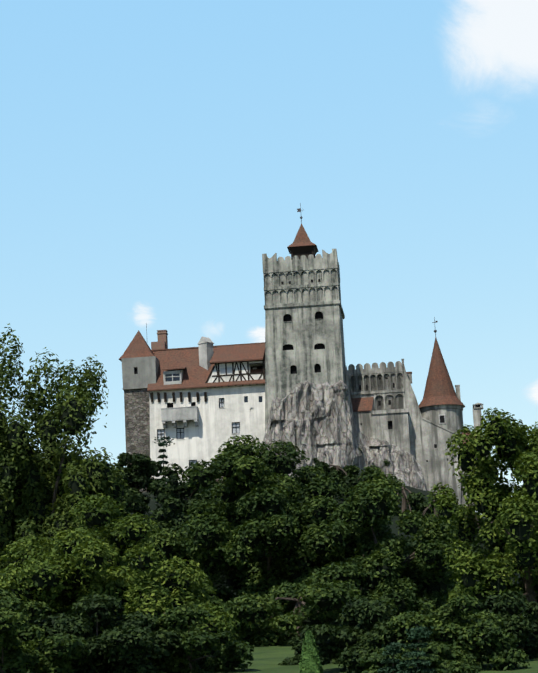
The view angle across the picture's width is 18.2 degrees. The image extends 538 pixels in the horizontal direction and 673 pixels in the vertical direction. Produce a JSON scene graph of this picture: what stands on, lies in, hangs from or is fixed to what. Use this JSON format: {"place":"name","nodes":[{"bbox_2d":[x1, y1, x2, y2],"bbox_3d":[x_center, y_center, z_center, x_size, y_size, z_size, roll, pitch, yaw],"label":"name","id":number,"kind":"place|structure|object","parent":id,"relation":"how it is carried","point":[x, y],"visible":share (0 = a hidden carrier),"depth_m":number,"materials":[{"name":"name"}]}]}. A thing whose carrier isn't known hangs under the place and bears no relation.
{"place":"outdoors","nodes":[
{"label":"outdoors","id":0,"kind":"place"},
{"bbox_2d":[119,330,158,491],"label":"castle tower","id":1,"kind":"structure","parent":0,"point":[138,359],"depth_m":205.30,"materials":[{"name":"grey stone"}]},
{"bbox_2d":[135,306,151,324],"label":"cloud","id":2,"kind":"structure","parent":0,"point":[143,317],"depth_m":3988.56,"materials":[{"name":"white"}]},
{"bbox_2d":[207,468,227,488],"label":"hill tree","id":3,"kind":"object","parent":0,"point":[216,481],"depth_m":181.43,"materials":[{"name":"green plant"}]},
{"bbox_2d":[250,327,264,342],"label":"cloud","id":4,"kind":"structure","parent":0,"point":[258,334],"depth_m":4200.53,"materials":[{"name":"white"}]},
{"bbox_2d":[0,0,537,517],"label":"sky","id":5,"kind":"structure","parent":0,"point":[153,152],"materials":[{"name":"blue"}]},
{"bbox_2d":[14,473,537,672],"bbox_3d":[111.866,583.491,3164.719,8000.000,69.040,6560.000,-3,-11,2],"label":"ground","id":6,"kind":"structure","parent":0,"point":[267,659],"depth_m":86.67,"materials":[{"name":"green plant"}]},
{"bbox_2d":[0,588,88,672],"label":"park shrub","id":7,"kind":"object","parent":6,"relation":"on","point":[9,640],"depth_m":68.87,"materials":[{"name":"green plant"}]},
{"bbox_2d":[0,400,123,575],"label":"tall tree","id":8,"kind":"object","parent":6,"relation":"on","point":[75,487],"visible":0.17,"depth_m":93.64,"materials":[{"name":"green plant"}]},
{"bbox_2d":[0,323,129,574],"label":"tall tree","id":9,"kind":"object","parent":6,"relation":"on","point":[82,393],"depth_m":94.35,"materials":[{"name":"green plant"}]},
{"bbox_2d":[34,594,185,672],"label":"park shrub","id":10,"kind":"object","parent":6,"relation":"on","point":[146,636],"depth_m":71.13,"materials":[{"name":"green plant"}]},
{"bbox_2d":[0,493,238,672],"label":"ash tree","id":11,"kind":"object","parent":6,"relation":"on","point":[105,579],"depth_m":79.50,"materials":[{"name":"green plant"}]},
{"bbox_2d":[98,471,150,546],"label":"hill tree","id":12,"kind":"object","parent":6,"relation":"on","point":[134,497],"depth_m":159.92,"materials":[{"name":"green plant"}]},
{"bbox_2d":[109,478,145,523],"bbox_3d":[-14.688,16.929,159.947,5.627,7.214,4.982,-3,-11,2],"label":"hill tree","id":13,"kind":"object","parent":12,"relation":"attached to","point":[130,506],"visible":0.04,"depth_m":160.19,"materials":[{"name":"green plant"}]},
{"bbox_2d":[110,452,163,504],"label":"hill tree","id":14,"kind":"object","parent":6,"relation":"on","point":[152,467],"depth_m":175.87,"materials":[{"name":"green plant"}]},
{"bbox_2d":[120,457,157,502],"bbox_3d":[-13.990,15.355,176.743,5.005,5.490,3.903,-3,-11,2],"label":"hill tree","id":15,"kind":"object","parent":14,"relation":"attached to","point":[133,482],"visible":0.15,"depth_m":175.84,"materials":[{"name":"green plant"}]},
{"bbox_2d":[147,436,174,500],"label":"spruce tree","id":16,"kind":"object","parent":6,"relation":"on","point":[166,441],"depth_m":188.27,"materials":[{"name":"green plant"}]},
{"bbox_2d":[124,497,201,571],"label":"hill tree","id":17,"kind":"object","parent":6,"relation":"on","point":[163,524],"depth_m":150.45,"materials":[{"name":"green plant"}]},
{"bbox_2d":[147,463,214,526],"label":"hill tree","id":18,"kind":"object","parent":6,"relation":"on","point":[168,488],"depth_m":169.88,"materials":[{"name":"green plant"}]},
{"bbox_2d":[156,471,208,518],"bbox_3d":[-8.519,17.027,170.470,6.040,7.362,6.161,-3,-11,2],"label":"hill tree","id":19,"kind":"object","parent":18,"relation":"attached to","point":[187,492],"visible":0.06,"depth_m":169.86,"materials":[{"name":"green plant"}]},
{"bbox_2d":[146,604,253,672],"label":"park shrub","id":20,"kind":"object","parent":6,"relation":"on","point":[217,664],"depth_m":73.15,"materials":[{"name":"green plant"}]},
{"bbox_2d":[146,323,265,481],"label":"castle building","id":21,"kind":"structure","parent":6,"relation":"on","point":[207,399],"depth_m":203.72,"materials":[{"name":"white paint"}]},
{"bbox_2d":[190,487,244,524],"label":"hill tree","id":22,"kind":"object","parent":6,"relation":"on","point":[203,496],"visible":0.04,"depth_m":153.82,"materials":[{"name":"green plant"}]},
{"bbox_2d":[154,448,332,616],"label":"tree","id":23,"kind":"object","parent":6,"relation":"on","point":[265,508],"visible":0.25,"depth_m":115.45,"materials":[{"name":"green plant"}]},
{"bbox_2d":[142,435,364,629],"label":"tree","id":24,"kind":"object","parent":6,"relation":"on","point":[257,525],"depth_m":115.62,"materials":[{"name":"green plant"}]},
{"bbox_2d":[230,572,352,645],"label":"tree","id":25,"kind":"object","parent":6,"relation":"on","point":[321,603],"visible":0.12,"depth_m":100.07,"materials":[{"name":"green plant"}]},
{"bbox_2d":[283,480,331,520],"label":"hill tree","id":26,"kind":"object","parent":6,"relation":"on","point":[300,499],"visible":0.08,"depth_m":159.51,"materials":[{"name":"green plant"}]},
{"bbox_2d":[298,629,322,672],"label":"thuja tree","id":27,"kind":"object","parent":6,"relation":"on","point":[309,660],"visible":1,"depth_m":60.56,"materials":[{"name":"green plant"}]},
{"bbox_2d":[223,561,398,646],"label":"tree","id":28,"kind":"object","parent":6,"relation":"on","point":[271,630],"depth_m":100.46,"materials":[{"name":"green plant"}]},
{"bbox_2d":[278,624,346,665],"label":"park shrub","id":29,"kind":"object","parent":6,"relation":"on","point":[297,641],"depth_m":76.20,"materials":[{"name":"green plant"}]},
{"bbox_2d":[294,468,347,504],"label":"hill tree","id":30,"kind":"object","parent":6,"relation":"on","point":[336,477],"visible":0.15,"depth_m":175.54,"materials":[{"name":"green plant"}]},
{"bbox_2d":[262,380,426,490],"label":"crag rock","id":31,"kind":"object","parent":6,"relation":"on","point":[312,420],"visible":0.4,"depth_m":199.23,"materials":[{"name":"stone"}]},
{"bbox_2d":[262,203,345,430],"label":"castle keep","id":32,"kind":"structure","parent":31,"relation":"on","point":[304,318],"depth_m":203.90,"materials":[{"name":"grey paint"}]},
{"bbox_2d":[316,609,417,668],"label":"park shrub","id":33,"kind":"object","parent":6,"relation":"on","point":[343,642],"visible":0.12,"depth_m":70.24,"materials":[{"name":"green plant"}]},
{"bbox_2d":[339,464,397,499],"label":"hill tree","id":34,"kind":"object","parent":6,"relation":"on","point":[350,479],"depth_m":178.44,"materials":[{"name":"green plant"}]},
{"bbox_2d":[340,507,404,561],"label":"hill tree","id":35,"kind":"object","parent":6,"relation":"on","point":[381,525],"depth_m":148.34,"materials":[{"name":"green plant"}]},
{"bbox_2d":[310,597,436,672],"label":"park shrub","id":36,"kind":"object","parent":6,"relation":"on","point":[364,636],"depth_m":70.21,"materials":[{"name":"green plant"}]},
{"bbox_2d":[303,465,462,627],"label":"tree","id":37,"kind":"object","parent":6,"relation":"on","point":[401,583],"depth_m":108.83,"materials":[{"name":"green plant"}]},
{"bbox_2d":[377,642,404,672],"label":"spruce tree","id":38,"kind":"object","parent":6,"relation":"on","point":[389,649],"depth_m":62.51,"materials":[{"name":"green plant"}]},
{"bbox_2d":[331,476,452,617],"bbox_3d":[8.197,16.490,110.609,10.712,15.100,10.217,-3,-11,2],"label":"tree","id":39,"kind":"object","parent":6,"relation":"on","point":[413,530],"visible":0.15,"depth_m":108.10,"materials":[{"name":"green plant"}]},
{"bbox_2d":[390,486,429,516],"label":"hill tree","id":40,"kind":"object","parent":6,"relation":"on","point":[411,496],"depth_m":174.40,"materials":[{"name":"green plant"}]},
{"bbox_2d":[344,359,486,506],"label":"castle range","id":41,"kind":"structure","parent":6,"relation":"on","point":[385,406],"depth_m":204.77,"materials":[{"name":"grey paint"}]},
{"bbox_2d":[394,625,437,672],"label":"spruce tree","id":42,"kind":"object","parent":6,"relation":"on","point":[420,633],"depth_m":60.50,"materials":[{"name":"green plant"}]},
{"bbox_2d":[372,649,465,672],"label":"park shrub","id":43,"kind":"object","parent":6,"relation":"on","point":[383,664],"visible":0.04,"depth_m":64.56,"materials":[{"name":"green plant"}]},
{"bbox_2d":[359,641,482,672],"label":"park shrub","id":44,"kind":"object","parent":6,"relation":"on","point":[445,659],"depth_m":64.59,"materials":[{"name":"green plant"}]},
{"bbox_2d":[402,537,451,593],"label":"hill tree","id":45,"kind":"object","parent":6,"relation":"on","point":[412,543],"visible":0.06,"depth_m":137.71,"materials":[{"name":"green plant"}]},
{"bbox_2d":[424,506,455,515],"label":"hill tree","id":46,"kind":"object","parent":6,"relation":"on","point":[429,510],"depth_m":171.37,"materials":[{"name":"green plant"}]},
{"bbox_2d":[405,498,475,524],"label":"hill tree","id":47,"kind":"object","parent":6,"relation":"on","point":[423,505],"depth_m":170.92,"materials":[{"name":"green plant"}]},
{"bbox_2d":[387,594,529,670],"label":"park shrub","id":48,"kind":"object","parent":6,"relation":"on","point":[467,627],"depth_m":67.71,"materials":[{"name":"green plant"}]},
{"bbox_2d":[400,581,522,643],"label":"tree","id":49,"kind":"object","parent":6,"relation":"on","point":[452,594],"visible":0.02,"depth_m":93.31,"materials":[{"name":"green plant"}]},
{"bbox_2d":[454,539,487,562],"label":"hill tree","id":50,"kind":"object","parent":6,"relation":"on","point":[474,550],"depth_m":147.15,"materials":[{"name":"green plant"}]},
{"bbox_2d":[468,504,492,527],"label":"hill tree","id":51,"kind":"object","parent":6,"relation":"on","point":[486,521],"depth_m":174.16,"materials":[{"name":"green plant"}]},
{"bbox_2d":[427,407,537,620],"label":"tree","id":52,"kind":"object","parent":6,"relation":"on","point":[500,496],"depth_m":86.22,"materials":[{"name":"green plant"}]},
{"bbox_2d":[474,522,492,542],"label":"hill tree","id":53,"kind":"object","parent":6,"relation":"on","point":[479,534],"depth_m":167.31,"materials":[{"name":"green plant"}]},
{"bbox_2d":[480,589,537,661],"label":"park shrub","id":54,"kind":"object","parent":6,"relation":"on","point":[528,625],"depth_m":71.68,"materials":[{"name":"green plant"}]},
{"bbox_2d":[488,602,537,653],"bbox_3d":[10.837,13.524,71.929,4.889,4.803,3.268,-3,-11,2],"label":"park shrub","id":55,"kind":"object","parent":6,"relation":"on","point":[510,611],"visible":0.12,"depth_m":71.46,"materials":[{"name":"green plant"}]},
{"bbox_2d":[314,461,359,483],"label":"hill tree","id":56,"kind":"object","parent":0,"point":[347,468],"depth_m":184.00,"materials":[{"name":"green plant"}]},
{"bbox_2d":[392,497,423,513],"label":"hill tree","id":57,"kind":"object","parent":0,"point":[415,501],"visible":0.02,"depth_m":174.14,"materials":[{"name":"green plant"}]},
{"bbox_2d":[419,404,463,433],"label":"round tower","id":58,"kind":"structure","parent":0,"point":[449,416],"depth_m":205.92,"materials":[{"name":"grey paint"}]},
{"bbox_2d":[419,317,464,407],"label":"conical roof","id":59,"kind":"structure","parent":58,"relation":"on","point":[439,388],"depth_m":207.82,"materials":[{"name":"brown tile"}]},
{"bbox_2d":[451,0,537,78],"bbox_3d":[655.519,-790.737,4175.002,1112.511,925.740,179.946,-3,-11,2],"label":"cloud","id":60,"kind":"structure","parent":0,"point":[494,38],"depth_m":4177.25,"materials":[{"name":"white"}]},
{"bbox_2d":[528,382,537,402],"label":"cloud","id":61,"kind":"structure","parent":0,"point":[533,390],"depth_m":3940.32,"materials":[{"name":"white"}]}
]}

